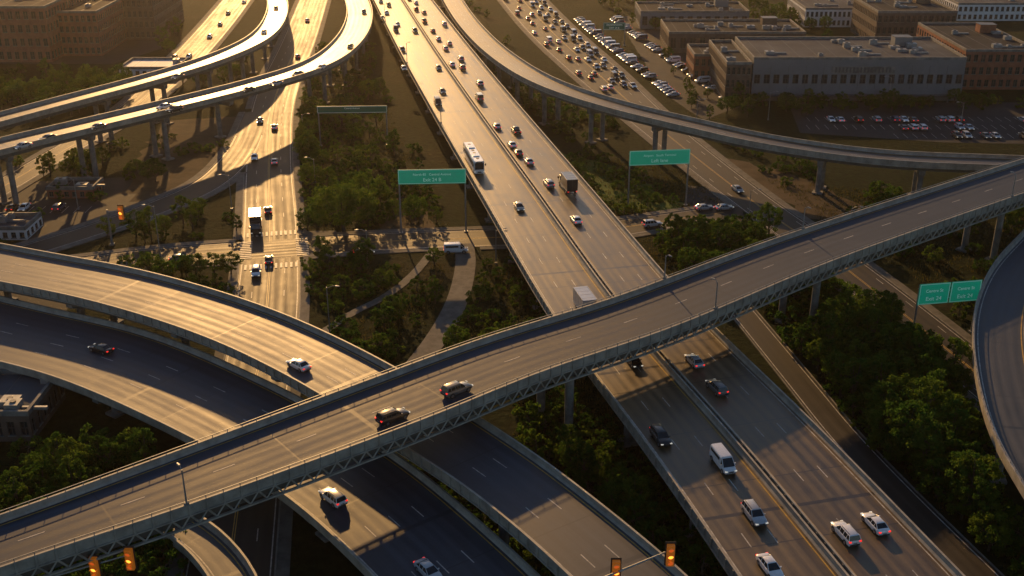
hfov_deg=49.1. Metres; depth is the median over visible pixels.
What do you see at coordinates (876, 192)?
shrub
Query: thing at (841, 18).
walls and windows
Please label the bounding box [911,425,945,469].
deciduous tree
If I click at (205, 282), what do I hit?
shrub
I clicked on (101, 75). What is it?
deciduous tree
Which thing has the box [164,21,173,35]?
deciduous tree
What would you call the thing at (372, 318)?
shrub
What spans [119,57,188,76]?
pavilion
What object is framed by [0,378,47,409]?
rooftop units
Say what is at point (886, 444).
deciduous tree
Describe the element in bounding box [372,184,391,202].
deciduous tree
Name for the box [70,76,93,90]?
deciduous tree
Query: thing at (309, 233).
sidewalk
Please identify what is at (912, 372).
deciduous tree
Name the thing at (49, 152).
deciduous tree
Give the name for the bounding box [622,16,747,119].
parking lot
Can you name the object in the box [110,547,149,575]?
shrub
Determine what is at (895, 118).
suv
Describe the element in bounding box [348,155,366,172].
shrub
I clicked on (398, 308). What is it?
deciduous tree
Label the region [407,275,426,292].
shrub
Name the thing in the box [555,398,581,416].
shrub
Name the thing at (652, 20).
deciduous tree
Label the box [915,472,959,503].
shrub
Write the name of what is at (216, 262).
deciduous tree
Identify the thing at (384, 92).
shrub
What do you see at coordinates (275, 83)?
car
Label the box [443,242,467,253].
van
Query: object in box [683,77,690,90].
deciduous tree
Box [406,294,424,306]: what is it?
shrub
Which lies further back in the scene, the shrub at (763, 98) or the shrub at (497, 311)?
the shrub at (763, 98)
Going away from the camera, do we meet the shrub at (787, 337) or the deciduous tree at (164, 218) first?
the shrub at (787, 337)
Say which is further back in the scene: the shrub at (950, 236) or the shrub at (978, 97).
the shrub at (978, 97)
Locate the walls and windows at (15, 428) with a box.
[0,384,65,441]
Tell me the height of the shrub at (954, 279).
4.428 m
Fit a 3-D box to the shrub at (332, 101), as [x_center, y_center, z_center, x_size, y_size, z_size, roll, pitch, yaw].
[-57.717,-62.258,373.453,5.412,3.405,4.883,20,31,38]
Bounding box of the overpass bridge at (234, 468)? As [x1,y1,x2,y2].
[0,156,1023,575]
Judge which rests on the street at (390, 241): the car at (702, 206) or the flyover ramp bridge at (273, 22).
the car at (702, 206)
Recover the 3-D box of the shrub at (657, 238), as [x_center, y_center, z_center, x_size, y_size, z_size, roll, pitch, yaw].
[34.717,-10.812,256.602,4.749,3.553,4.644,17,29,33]
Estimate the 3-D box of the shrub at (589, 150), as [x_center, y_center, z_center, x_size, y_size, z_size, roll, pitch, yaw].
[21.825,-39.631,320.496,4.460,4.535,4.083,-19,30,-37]
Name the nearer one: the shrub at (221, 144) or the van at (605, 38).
the shrub at (221, 144)
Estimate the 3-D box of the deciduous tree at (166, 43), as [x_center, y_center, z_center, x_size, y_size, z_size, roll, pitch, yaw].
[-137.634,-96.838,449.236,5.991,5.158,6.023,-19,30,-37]
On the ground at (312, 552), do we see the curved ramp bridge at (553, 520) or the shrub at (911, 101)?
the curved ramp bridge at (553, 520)
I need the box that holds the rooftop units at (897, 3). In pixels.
[866,0,930,7]
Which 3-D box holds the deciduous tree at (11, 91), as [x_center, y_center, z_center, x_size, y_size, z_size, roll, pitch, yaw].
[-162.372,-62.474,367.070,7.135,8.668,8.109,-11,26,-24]
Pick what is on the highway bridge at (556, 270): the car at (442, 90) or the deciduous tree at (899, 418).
the car at (442, 90)
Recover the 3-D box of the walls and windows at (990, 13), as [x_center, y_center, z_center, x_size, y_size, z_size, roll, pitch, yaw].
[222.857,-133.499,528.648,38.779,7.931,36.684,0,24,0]
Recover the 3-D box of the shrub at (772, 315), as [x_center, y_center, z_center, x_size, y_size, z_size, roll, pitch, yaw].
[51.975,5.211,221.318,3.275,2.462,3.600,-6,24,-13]
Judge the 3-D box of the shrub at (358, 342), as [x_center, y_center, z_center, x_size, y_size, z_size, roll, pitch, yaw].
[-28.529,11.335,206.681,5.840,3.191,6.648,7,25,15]
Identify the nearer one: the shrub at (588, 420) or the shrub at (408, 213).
the shrub at (588, 420)
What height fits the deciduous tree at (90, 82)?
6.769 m
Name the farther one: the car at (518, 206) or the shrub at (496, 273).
the car at (518, 206)
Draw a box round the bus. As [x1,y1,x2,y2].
[463,142,485,173]
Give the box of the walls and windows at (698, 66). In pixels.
[686,47,709,79]
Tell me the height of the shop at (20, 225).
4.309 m
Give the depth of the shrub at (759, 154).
319.90 m
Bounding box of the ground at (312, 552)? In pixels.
[0,0,1023,575]
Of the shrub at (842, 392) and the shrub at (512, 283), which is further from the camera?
the shrub at (512, 283)
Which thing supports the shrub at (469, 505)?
on the ground at (312, 552)
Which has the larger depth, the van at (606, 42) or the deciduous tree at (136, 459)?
the van at (606, 42)
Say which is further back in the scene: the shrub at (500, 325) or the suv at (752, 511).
the shrub at (500, 325)
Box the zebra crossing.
[239,230,308,269]
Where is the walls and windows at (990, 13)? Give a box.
[937,0,1023,20]
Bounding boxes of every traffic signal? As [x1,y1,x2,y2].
[37,546,137,575]
[106,204,124,245]
[606,542,675,575]
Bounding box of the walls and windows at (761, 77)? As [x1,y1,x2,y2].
[735,40,966,100]
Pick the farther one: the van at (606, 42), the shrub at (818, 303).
the van at (606, 42)
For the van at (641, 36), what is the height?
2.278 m
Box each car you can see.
[5,204,18,211]
[13,141,32,149]
[18,203,30,211]
[38,133,55,139]
[88,343,113,354]
[91,122,106,130]
[155,102,172,109]
[168,254,183,261]
[171,73,184,79]
[243,86,255,92]
[250,153,257,160]
[257,117,262,122]
[263,206,271,213]
[264,255,273,264]
[269,80,282,86]
[270,158,277,164]
[271,124,277,129]
[286,358,311,371]
[292,70,303,75]
[316,64,326,69]
[347,43,353,48]
[401,65,406,70]
[413,557,442,575]
[435,65,441,69]
[439,88,445,93]
[492,123,500,128]
[507,141,516,147]
[514,149,522,155]
[514,202,524,211]
[524,158,533,164]
[570,215,581,224]
[608,78,614,82]
[625,355,642,368]
[626,60,637,64]
[631,64,643,67]
[651,47,662,51]
[657,84,670,88]
[660,87,673,91]
[663,89,676,93]
[666,91,679,96]
[675,64,685,68]
[684,353,704,368]
[694,203,713,210]
[702,83,712,86]
[714,203,733,210]
[731,185,743,192]
[756,552,783,575]
[826,116,834,121]
[836,117,844,121]
[860,511,890,535]
[899,116,908,121]
[899,124,908,129]
[908,117,918,121]
[964,124,973,129]
[980,132,991,138]
[990,132,1001,138]
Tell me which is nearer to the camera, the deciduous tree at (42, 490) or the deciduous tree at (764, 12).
the deciduous tree at (42, 490)
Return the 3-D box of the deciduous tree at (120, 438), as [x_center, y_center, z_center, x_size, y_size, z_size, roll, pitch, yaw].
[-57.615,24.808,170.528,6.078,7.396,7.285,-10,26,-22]
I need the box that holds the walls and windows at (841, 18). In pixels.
[787,0,851,26]
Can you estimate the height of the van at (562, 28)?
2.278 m
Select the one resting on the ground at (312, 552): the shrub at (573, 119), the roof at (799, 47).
the shrub at (573, 119)
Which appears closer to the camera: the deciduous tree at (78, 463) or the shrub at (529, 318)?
the deciduous tree at (78, 463)
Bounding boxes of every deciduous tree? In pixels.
[0,465,28,507]
[2,78,27,102]
[4,84,26,104]
[12,93,29,106]
[20,451,55,475]
[21,81,34,96]
[23,459,49,482]
[24,459,61,489]
[29,77,49,95]
[31,481,67,501]
[34,155,48,178]
[36,57,53,84]
[36,81,58,97]
[36,86,55,118]
[41,151,55,170]
[41,153,55,176]
[41,431,67,464]
[41,472,78,494]
[45,69,64,88]
[47,69,63,81]
[52,81,69,95]
[54,436,90,479]
[55,90,65,95]
[56,459,79,479]
[57,455,88,489]
[58,62,72,76]
[58,157,79,174]
[59,71,72,92]
[64,148,78,169]
[65,82,80,92]
[69,87,78,92]
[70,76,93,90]
[77,63,96,78]
[77,466,102,480]
[80,78,97,88]
[84,152,90,167]
[84,436,124,470]
[85,435,109,461]
[90,72,106,86]
[91,66,104,83]
[94,78,112,86]
[95,146,110,165]
[95,217,115,237]
[102,74,122,98]
[106,63,132,78]
[111,427,150,465]
[113,72,131,81]
[117,253,137,268]
[118,209,147,237]
[124,456,147,468]
[126,427,157,464]
[128,159,141,173]
[133,252,162,272]
[135,251,156,270]
[137,158,167,181]
[137,206,158,241]
[137,222,151,242]
[150,259,176,276]
[152,215,172,231]
[154,26,168,49]
[161,41,175,52]
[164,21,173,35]
[170,16,181,34]
[170,195,192,223]
[170,254,191,274]
[177,258,195,276]
[180,252,207,274]
[183,208,197,228]
[190,197,207,208]
[190,201,203,220]
[194,74,206,84]
[201,252,223,272]
[216,66,226,84]
[219,251,243,273]
[227,66,240,78]
[227,214,242,230]
[291,138,318,163]
[292,132,319,160]
[293,125,314,140]
[294,105,317,119]
[295,206,315,228]
[296,102,312,119]
[297,162,321,191]
[298,118,318,133]
[299,117,318,133]
[299,130,317,148]
[299,158,314,174]
[300,105,325,120]
[304,181,379,231]
[308,149,329,165]
[311,103,332,125]
[312,185,322,195]
[312,235,331,259]
[318,167,336,188]
[333,105,352,126]
[335,94,349,105]
[343,171,369,187]
[344,92,355,105]
[346,169,388,200]
[350,237,375,269]
[352,97,363,113]
[358,78,376,99]
[362,121,375,136]
[366,82,380,97]
[367,113,383,125]
[371,268,393,285]
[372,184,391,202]
[374,77,385,93]
[384,198,398,219]
[386,129,399,155]
[389,174,405,191]
[389,296,407,318]
[401,194,428,219]
[425,247,443,264]
[425,280,444,303]
[428,206,443,222]
[442,324,469,348]
[555,423,581,454]
[558,438,596,475]
[564,447,581,466]
[573,441,595,477]
[581,449,610,479]
[592,429,613,445]
[597,439,616,461]
[606,460,634,490]
[609,0,615,6]
[629,12,635,23]
[648,17,661,29]
[662,46,673,56]
[667,214,684,236]
[677,246,704,271]
[678,226,700,245]
[679,216,707,236]
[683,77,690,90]
[685,83,695,97]
[686,97,696,106]
[688,90,698,99]
[688,229,704,254]
[702,249,727,261]
[703,88,713,97]
[706,104,713,119]
[709,223,729,249]
[715,216,740,236]
[716,95,736,113]
[720,223,735,245]
[723,230,744,248]
[725,248,734,253]
[728,96,742,110]
[732,82,745,101]
[732,244,743,251]
[740,97,754,117]
[744,221,764,240]
[746,223,766,240]
[748,0,759,8]
[749,9,758,18]
[755,0,768,9]
[756,202,783,233]
[757,91,767,101]
[760,7,769,15]
[770,8,777,16]
[772,2,786,12]
[775,94,796,111]
[777,10,787,18]
[778,92,795,101]
[786,7,796,20]
[788,285,809,294]
[792,323,812,354]
[793,17,801,24]
[799,282,812,295]
[800,315,829,346]
[800,335,833,359]
[802,88,814,103]
[804,17,816,30]
[806,337,829,370]
[810,313,843,346]
[815,298,857,331]
[819,15,832,29]
[821,28,833,35]
[829,289,860,325]
[846,205,857,213]
[847,287,897,321]
[854,91,864,102]
[854,354,895,382]
[855,301,891,333]
[861,380,892,404]
[863,94,880,110]
[864,380,914,417]
[864,396,916,440]
[867,355,898,395]
[873,191,891,203]
[873,193,898,202]
[875,289,904,326]
[875,433,912,460]
[879,374,909,403]
[883,398,941,454]
[885,90,896,104]
[885,186,905,199]
[888,88,900,109]
[889,321,913,344]
[890,430,925,463]
[893,382,939,406]
[895,95,909,109]
[895,321,944,365]
[895,373,919,391]
[897,347,957,379]
[899,410,959,467]
[907,367,940,387]
[908,374,940,400]
[909,368,954,414]
[910,358,946,380]
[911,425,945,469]
[911,452,955,480]
[912,385,945,418]
[918,457,959,496]
[923,388,970,426]
[924,95,935,108]
[928,409,967,442]
[929,359,968,388]
[931,434,964,453]
[932,360,964,393]
[936,398,976,440]
[937,336,972,380]
[938,380,949,396]
[939,450,973,493]
[940,439,965,461]
[944,364,975,393]
[945,449,1005,503]
[945,485,976,519]
[946,88,962,101]
[951,401,982,434]
[955,416,980,446]
[955,441,984,469]
[957,92,972,110]
[958,469,989,495]
[959,474,1000,525]
[967,500,1011,541]
[967,510,1014,551]
[968,490,1016,525]
[970,492,1003,513]
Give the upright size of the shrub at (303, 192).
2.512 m
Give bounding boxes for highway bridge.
[372,0,849,575]
[403,0,964,575]
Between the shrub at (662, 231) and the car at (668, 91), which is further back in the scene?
the car at (668, 91)
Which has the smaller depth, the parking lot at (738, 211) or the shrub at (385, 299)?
the shrub at (385, 299)
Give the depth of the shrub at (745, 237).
254.50 m
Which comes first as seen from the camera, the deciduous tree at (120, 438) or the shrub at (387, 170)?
the deciduous tree at (120, 438)
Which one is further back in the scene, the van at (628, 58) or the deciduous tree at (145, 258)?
the van at (628, 58)
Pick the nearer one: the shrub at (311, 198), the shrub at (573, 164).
the shrub at (311, 198)
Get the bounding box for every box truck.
[249,207,261,234]
[557,171,577,193]
[573,286,596,308]
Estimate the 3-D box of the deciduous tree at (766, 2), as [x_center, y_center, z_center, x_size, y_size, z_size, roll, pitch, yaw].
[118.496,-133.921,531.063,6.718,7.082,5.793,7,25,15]
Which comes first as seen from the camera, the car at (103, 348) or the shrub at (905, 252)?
the car at (103, 348)
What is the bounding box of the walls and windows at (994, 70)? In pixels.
[916,25,1023,89]
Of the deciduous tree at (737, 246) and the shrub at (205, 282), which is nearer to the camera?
the shrub at (205, 282)
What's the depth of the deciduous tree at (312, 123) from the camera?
329.86 m
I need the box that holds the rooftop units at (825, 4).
[814,0,852,5]
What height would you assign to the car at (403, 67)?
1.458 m
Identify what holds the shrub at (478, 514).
on the ground at (312, 552)
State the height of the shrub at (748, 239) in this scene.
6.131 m
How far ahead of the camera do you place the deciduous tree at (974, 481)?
163.11 m
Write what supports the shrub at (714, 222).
on the ground at (312, 552)
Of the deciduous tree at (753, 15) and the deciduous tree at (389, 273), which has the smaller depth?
the deciduous tree at (389, 273)
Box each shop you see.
[0,212,42,239]
[46,177,104,197]
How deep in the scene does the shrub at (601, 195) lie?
283.93 m
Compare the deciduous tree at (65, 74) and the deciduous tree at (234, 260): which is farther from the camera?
the deciduous tree at (65, 74)
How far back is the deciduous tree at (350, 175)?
286.71 m
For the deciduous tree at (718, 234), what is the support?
on the ground at (312, 552)
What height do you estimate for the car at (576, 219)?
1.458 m
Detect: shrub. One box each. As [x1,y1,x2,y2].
[0,479,32,507]
[0,487,16,512]
[6,435,48,464]
[12,155,24,165]
[13,483,55,508]
[18,492,45,506]
[32,207,45,217]
[44,433,65,455]
[44,479,76,496]
[54,182,67,199]
[54,559,88,575]
[61,568,82,575]
[69,446,105,471]
[73,552,112,575]
[73,564,112,575]
[75,165,91,176]
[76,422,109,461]
[85,190,107,201]
[85,470,105,479]
[91,457,120,475]
[93,470,114,478]
[106,141,115,149]
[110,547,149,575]
[112,137,129,147]
[117,540,143,556]
[119,445,147,465]
[122,163,136,179]
[132,536,157,557]
[138,548,188,575]
[145,538,178,564]
[152,529,185,549]
[156,134,163,148]
[159,227,168,240]
[168,133,177,138]
[173,146,189,155]
[184,272,202,281]
[186,273,200,283]
[187,142,197,148]
[187,231,203,239]
[190,144,205,152]
[201,273,222,287]
[203,143,214,151]
[216,139,229,146]
[216,282,235,293]
[221,212,234,219]
[296,222,310,229]
[297,187,308,196]
[298,95,316,103]
[300,257,311,267]
[301,86,315,94]
[303,191,323,201]
[303,260,321,279]
[304,281,325,295]
[306,99,325,105]
[311,80,321,90]
[314,284,341,299]
[315,41,324,52]
[317,246,340,271]
[320,300,344,313]
[325,297,341,305]
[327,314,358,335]
[329,273,352,292]
[329,327,358,342]
[330,96,344,104]
[331,66,341,76]
[331,287,351,300]
[341,329,361,341]
[347,68,360,78]
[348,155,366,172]
[348,278,375,298]
[349,145,363,152]
[349,338,371,350]
[351,149,371,160]
[353,273,371,281]
[354,145,370,154]
[358,216,371,229]
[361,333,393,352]
[362,279,376,289]
[365,42,376,48]
[369,278,390,289]
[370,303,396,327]
[370,310,383,322]
[372,328,398,342]
[372,342,396,359]
[374,128,384,142]
[376,158,391,165]
[379,261,399,270]
[380,294,399,305]
[380,306,401,322]
[382,88,389,94]
[382,96,393,102]
[384,165,399,175]
[386,140,392,151]
[387,172,397,181]
[388,276,400,284]
[389,343,405,353]
[391,179,408,198]
[394,292,408,298]
[395,160,405,167]
[403,210,416,218]
[405,142,422,153]
[405,184,418,193]
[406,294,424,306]
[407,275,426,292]
[409,313,420,326]
[410,185,426,195]
[412,157,423,169]
[416,466,437,480]
[423,184,433,193]
[423,194,441,204]
[427,275,438,284]
[436,482,447,490]
[451,489,468,508]
[452,317,464,331]
[458,498,475,512]
[459,311,475,322]
[462,304,481,313]
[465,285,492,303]
[468,506,495,526]
[474,312,490,327]
[475,268,489,284]
[478,327,504,338]
[478,518,496,533]
[482,258,493,265]
[483,308,500,320]
[489,321,511,331]
[491,266,506,279]
[496,528,524,553]
[502,34,510,43]
[503,256,517,269]
[504,313,517,326]
[505,277,524,288]
[508,284,520,297]
[509,285,528,306]
[509,394,530,409]
[511,82,524,89]
[511,400,544,431]
[515,430,538,445]
[517,548,534,566]
[519,90,528,96]
[522,317,536,323]
[522,407,541,427]
[522,428,551,457]
[523,94,537,102]
[523,98,535,108]
[523,395,547,415]
[523,549,536,564]
[529,297,541,312]
[533,93,541,100]
[535,404,557,422]
[539,441,557,463]
[539,563,554,575]
[540,567,551,575]
[541,99,554,115]
[543,439,569,458]
[545,385,561,401]
[545,399,563,415]
[546,425,575,444]
[547,97,555,105]
[548,402,576,426]
[552,386,564,400]
[553,384,579,405]
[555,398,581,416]
[560,105,577,116]
[560,424,593,440]
[563,152,578,163]
[566,472,587,483]
[568,114,579,123]
[569,439,598,453]
[570,161,584,169]
[573,412,597,430]
[573,472,605,496]
[576,405,593,419]
[577,168,588,174]
[579,110,587,118]
[583,142,595,156]
[583,174,595,181]
[588,114,599,123]
[590,182,601,189]
[590,413,618,439]
[593,466,621,495]
[597,193,606,202]
[603,440,625,467]
[604,434,624,449]
[605,115,613,128]
[606,200,616,205]
[608,461,628,478]
[610,180,624,190]
[610,492,648,528]
[612,123,619,129]
[613,202,634,214]
[614,193,626,202]
[623,169,633,176]
[625,202,646,213]
[626,450,654,475]
[630,166,642,179]
[633,167,649,183]
[633,519,672,550]
[636,193,647,198]
[642,190,660,200]
[643,197,652,206]
[647,482,676,510]
[650,192,662,202]
[650,536,698,571]
[653,230,671,251]
[654,234,672,247]
[655,228,673,237]
[659,241,675,259]
[662,213,677,232]
[666,219,689,245]
[668,518,699,542]
[669,232,696,256]
[675,555,697,575]
[685,214,707,223]
[692,248,710,267]
[695,214,715,227]
[698,243,719,256]
[708,217,724,237]
[727,214,748,229]
[731,234,749,247]
[738,236,751,250]
[741,93,758,103]
[746,211,765,223]
[751,150,763,157]
[756,229,775,241]
[757,92,769,105]
[759,301,777,312]
[761,167,772,173]
[765,296,798,312]
[766,308,778,320]
[771,161,786,171]
[774,305,801,333]
[777,155,786,160]
[780,176,793,185]
[780,321,811,349]
[781,165,791,172]
[787,289,807,306]
[792,301,809,320]
[793,159,805,171]
[794,298,809,310]
[796,158,811,164]
[801,164,813,175]
[802,289,811,302]
[806,162,817,171]
[806,172,814,178]
[807,298,829,311]
[809,278,836,291]
[818,293,837,308]
[820,281,850,301]
[822,376,848,391]
[824,278,850,293]
[831,385,848,400]
[832,96,848,106]
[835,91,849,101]
[836,399,860,414]
[845,283,867,303]
[847,101,858,108]
[850,415,867,429]
[861,201,871,208]
[862,191,876,199]
[869,180,891,193]
[869,186,886,198]
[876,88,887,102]
[895,245,914,257]
[906,466,936,482]
[909,98,924,108]
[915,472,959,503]
[916,96,928,105]
[922,244,944,262]
[943,227,963,238]
[943,277,957,294]
[950,302,970,318]
[964,242,983,254]
[966,433,985,449]
[967,398,981,415]
[970,221,980,234]
[972,258,989,269]
[973,92,988,109]
[975,421,989,441]
[978,429,995,453]
[979,92,996,104]
[985,256,997,271]
[986,508,1017,529]
[992,96,1002,103]
[1003,213,1015,228]
[1003,215,1022,233]
[1005,210,1023,221]
[1014,94,1023,107]
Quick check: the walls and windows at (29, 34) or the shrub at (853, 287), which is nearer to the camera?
the shrub at (853, 287)
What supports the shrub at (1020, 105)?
on the parking lot at (1002, 112)
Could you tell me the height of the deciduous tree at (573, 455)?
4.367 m
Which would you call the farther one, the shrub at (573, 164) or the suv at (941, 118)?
the suv at (941, 118)
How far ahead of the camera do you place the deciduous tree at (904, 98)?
367.47 m
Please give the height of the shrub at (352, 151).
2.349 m
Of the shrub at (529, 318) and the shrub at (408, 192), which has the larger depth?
the shrub at (408, 192)
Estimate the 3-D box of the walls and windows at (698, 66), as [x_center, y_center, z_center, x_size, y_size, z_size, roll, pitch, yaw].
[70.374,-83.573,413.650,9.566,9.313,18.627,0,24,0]
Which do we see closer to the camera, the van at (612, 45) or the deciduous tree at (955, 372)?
the deciduous tree at (955, 372)
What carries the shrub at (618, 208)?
on the ground at (312, 552)
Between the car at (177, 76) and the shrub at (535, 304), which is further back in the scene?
the car at (177, 76)
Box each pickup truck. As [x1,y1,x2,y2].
[511,126,520,134]
[628,82,636,88]
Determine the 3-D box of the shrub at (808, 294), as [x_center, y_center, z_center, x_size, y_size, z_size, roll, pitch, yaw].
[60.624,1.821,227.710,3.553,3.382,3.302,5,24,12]
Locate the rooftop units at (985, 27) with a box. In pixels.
[951,22,1023,47]
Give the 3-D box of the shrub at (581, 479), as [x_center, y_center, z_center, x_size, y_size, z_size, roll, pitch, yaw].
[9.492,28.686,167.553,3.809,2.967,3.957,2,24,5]
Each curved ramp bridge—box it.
[0,243,687,575]
[0,295,540,575]
[162,517,256,575]
[971,230,1023,498]
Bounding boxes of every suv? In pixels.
[52,203,65,211]
[165,104,182,113]
[250,264,260,277]
[318,486,347,507]
[375,407,409,426]
[399,46,405,51]
[440,380,472,398]
[458,55,463,60]
[459,64,465,69]
[476,79,483,85]
[543,179,554,187]
[565,55,571,59]
[574,70,581,75]
[579,44,585,49]
[593,63,599,69]
[599,62,606,67]
[600,86,607,91]
[606,84,613,89]
[612,48,623,52]
[614,19,624,22]
[618,71,625,77]
[619,80,627,86]
[635,66,648,72]
[641,218,661,227]
[643,72,656,78]
[649,45,660,48]
[649,423,672,446]
[654,81,667,86]
[681,67,688,72]
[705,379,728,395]
[741,499,767,526]
[830,520,861,546]
[854,115,863,121]
[872,116,881,121]
[890,115,899,121]
[908,123,918,129]
[917,123,927,129]
[936,116,945,121]
[945,115,954,121]
[951,130,962,138]
[954,115,964,121]
[954,122,964,129]
[961,130,971,138]
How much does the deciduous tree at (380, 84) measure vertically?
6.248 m
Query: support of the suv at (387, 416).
on the overpass bridge at (234, 468)
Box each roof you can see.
[0,0,60,7]
[0,369,52,415]
[57,0,119,12]
[687,44,709,56]
[735,36,966,59]
[793,0,853,9]
[857,0,957,12]
[918,22,1023,51]
[949,0,1023,4]
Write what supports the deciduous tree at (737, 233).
on the ground at (312, 552)
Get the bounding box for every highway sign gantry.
[317,105,387,146]
[397,169,467,233]
[602,23,625,45]
[627,149,689,205]
[913,280,981,332]
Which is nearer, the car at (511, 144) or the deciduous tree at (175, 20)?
the car at (511, 144)
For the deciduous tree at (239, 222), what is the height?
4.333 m
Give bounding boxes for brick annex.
[708,40,751,101]
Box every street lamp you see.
[66,176,79,209]
[142,204,162,267]
[176,462,188,506]
[218,174,232,209]
[326,285,339,331]
[495,228,506,263]
[663,255,671,279]
[711,278,717,309]
[801,207,810,229]
[1010,171,1015,196]
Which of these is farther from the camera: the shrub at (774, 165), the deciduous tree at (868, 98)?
the deciduous tree at (868, 98)
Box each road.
[497,0,982,415]
[731,306,1004,575]
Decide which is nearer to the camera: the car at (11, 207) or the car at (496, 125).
the car at (11, 207)
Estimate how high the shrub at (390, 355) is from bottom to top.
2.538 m
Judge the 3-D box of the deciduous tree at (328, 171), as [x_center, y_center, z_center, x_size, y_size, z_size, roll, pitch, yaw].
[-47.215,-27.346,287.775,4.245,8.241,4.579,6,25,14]
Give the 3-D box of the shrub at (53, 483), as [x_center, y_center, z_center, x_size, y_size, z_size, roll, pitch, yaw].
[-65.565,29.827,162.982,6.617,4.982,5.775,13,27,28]
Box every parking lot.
[0,177,137,238]
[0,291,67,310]
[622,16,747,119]
[684,185,744,223]
[788,102,1023,143]
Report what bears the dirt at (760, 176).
on the ground at (312, 552)
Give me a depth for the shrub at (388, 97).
378.03 m
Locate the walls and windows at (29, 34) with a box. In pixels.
[0,0,82,61]
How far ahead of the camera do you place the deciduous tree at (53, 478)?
162.10 m
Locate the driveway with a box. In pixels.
[403,243,475,365]
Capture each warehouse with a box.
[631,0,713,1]
[634,0,749,28]
[660,16,805,52]
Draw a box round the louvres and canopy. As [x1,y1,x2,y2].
[766,66,951,102]
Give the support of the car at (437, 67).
on the highway bridge at (556, 270)
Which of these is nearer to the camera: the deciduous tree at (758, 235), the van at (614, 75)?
the deciduous tree at (758, 235)
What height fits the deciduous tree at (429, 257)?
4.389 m
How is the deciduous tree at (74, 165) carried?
on the ground at (312, 552)
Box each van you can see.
[393,24,398,31]
[433,96,441,106]
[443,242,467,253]
[475,92,483,101]
[542,14,547,20]
[546,36,551,41]
[553,11,558,17]
[560,25,566,32]
[569,34,575,40]
[571,28,577,34]
[579,21,591,26]
[582,23,594,28]
[586,49,593,56]
[589,29,601,35]
[592,47,598,54]
[598,37,611,42]
[602,40,615,45]
[606,43,619,48]
[611,17,623,21]
[611,71,618,79]
[620,54,633,59]
[622,55,636,62]
[634,34,647,39]
[666,56,680,62]
[695,75,710,82]
[709,443,736,474]
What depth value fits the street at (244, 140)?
294.83 m
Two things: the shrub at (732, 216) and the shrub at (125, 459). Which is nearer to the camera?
the shrub at (125, 459)
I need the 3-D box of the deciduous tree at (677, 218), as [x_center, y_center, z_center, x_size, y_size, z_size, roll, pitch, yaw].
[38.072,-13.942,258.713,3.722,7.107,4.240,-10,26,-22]
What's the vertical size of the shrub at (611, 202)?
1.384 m
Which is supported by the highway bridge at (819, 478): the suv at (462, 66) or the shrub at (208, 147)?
the suv at (462, 66)
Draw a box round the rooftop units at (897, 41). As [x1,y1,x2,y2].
[764,35,927,56]
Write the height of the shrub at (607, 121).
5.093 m
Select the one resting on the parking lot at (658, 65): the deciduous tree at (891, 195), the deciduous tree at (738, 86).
the deciduous tree at (738, 86)
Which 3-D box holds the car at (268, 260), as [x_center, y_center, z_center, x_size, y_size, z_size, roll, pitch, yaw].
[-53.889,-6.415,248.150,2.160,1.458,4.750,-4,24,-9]
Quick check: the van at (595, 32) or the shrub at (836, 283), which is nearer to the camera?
the shrub at (836, 283)
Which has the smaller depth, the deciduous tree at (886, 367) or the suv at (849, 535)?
the suv at (849, 535)
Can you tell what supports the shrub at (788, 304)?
on the ground at (312, 552)
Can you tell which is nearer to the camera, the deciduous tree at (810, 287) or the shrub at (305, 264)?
the deciduous tree at (810, 287)
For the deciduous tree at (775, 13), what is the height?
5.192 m
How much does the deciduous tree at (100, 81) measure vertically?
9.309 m
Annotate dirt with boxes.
[119,117,235,201]
[379,192,434,229]
[727,158,866,220]
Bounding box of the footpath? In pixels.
[322,251,434,331]
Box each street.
[0,0,254,199]
[12,111,269,252]
[70,204,730,270]
[167,0,331,575]
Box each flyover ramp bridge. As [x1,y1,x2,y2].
[0,0,287,144]
[0,0,372,207]
[439,0,1023,206]
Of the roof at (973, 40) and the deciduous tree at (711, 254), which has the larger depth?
the roof at (973, 40)
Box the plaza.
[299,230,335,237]
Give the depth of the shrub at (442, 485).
165.60 m
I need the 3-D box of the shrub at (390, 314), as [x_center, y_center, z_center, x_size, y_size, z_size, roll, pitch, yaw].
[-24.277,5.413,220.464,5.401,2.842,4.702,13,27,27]
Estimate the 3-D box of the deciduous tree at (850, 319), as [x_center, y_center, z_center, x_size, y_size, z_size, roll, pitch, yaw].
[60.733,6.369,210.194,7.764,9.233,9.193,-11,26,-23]
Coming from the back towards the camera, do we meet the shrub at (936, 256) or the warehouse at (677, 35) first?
the warehouse at (677, 35)
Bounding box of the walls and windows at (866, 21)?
[850,0,956,35]
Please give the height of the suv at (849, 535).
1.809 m
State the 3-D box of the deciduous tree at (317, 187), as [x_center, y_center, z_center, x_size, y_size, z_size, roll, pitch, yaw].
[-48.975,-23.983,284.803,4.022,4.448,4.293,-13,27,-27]
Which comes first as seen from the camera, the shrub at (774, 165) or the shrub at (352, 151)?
the shrub at (774, 165)
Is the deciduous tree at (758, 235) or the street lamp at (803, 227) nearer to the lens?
the street lamp at (803, 227)
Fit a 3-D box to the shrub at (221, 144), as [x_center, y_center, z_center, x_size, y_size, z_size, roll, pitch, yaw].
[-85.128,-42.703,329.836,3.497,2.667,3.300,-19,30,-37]
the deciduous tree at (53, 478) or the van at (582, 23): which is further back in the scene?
the van at (582, 23)
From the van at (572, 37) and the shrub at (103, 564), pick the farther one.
the van at (572, 37)
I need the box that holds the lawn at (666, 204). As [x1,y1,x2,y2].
[561,152,682,210]
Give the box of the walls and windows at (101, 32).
[57,0,126,55]
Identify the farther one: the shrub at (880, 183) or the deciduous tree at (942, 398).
the shrub at (880, 183)
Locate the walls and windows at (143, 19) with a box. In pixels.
[122,0,183,39]

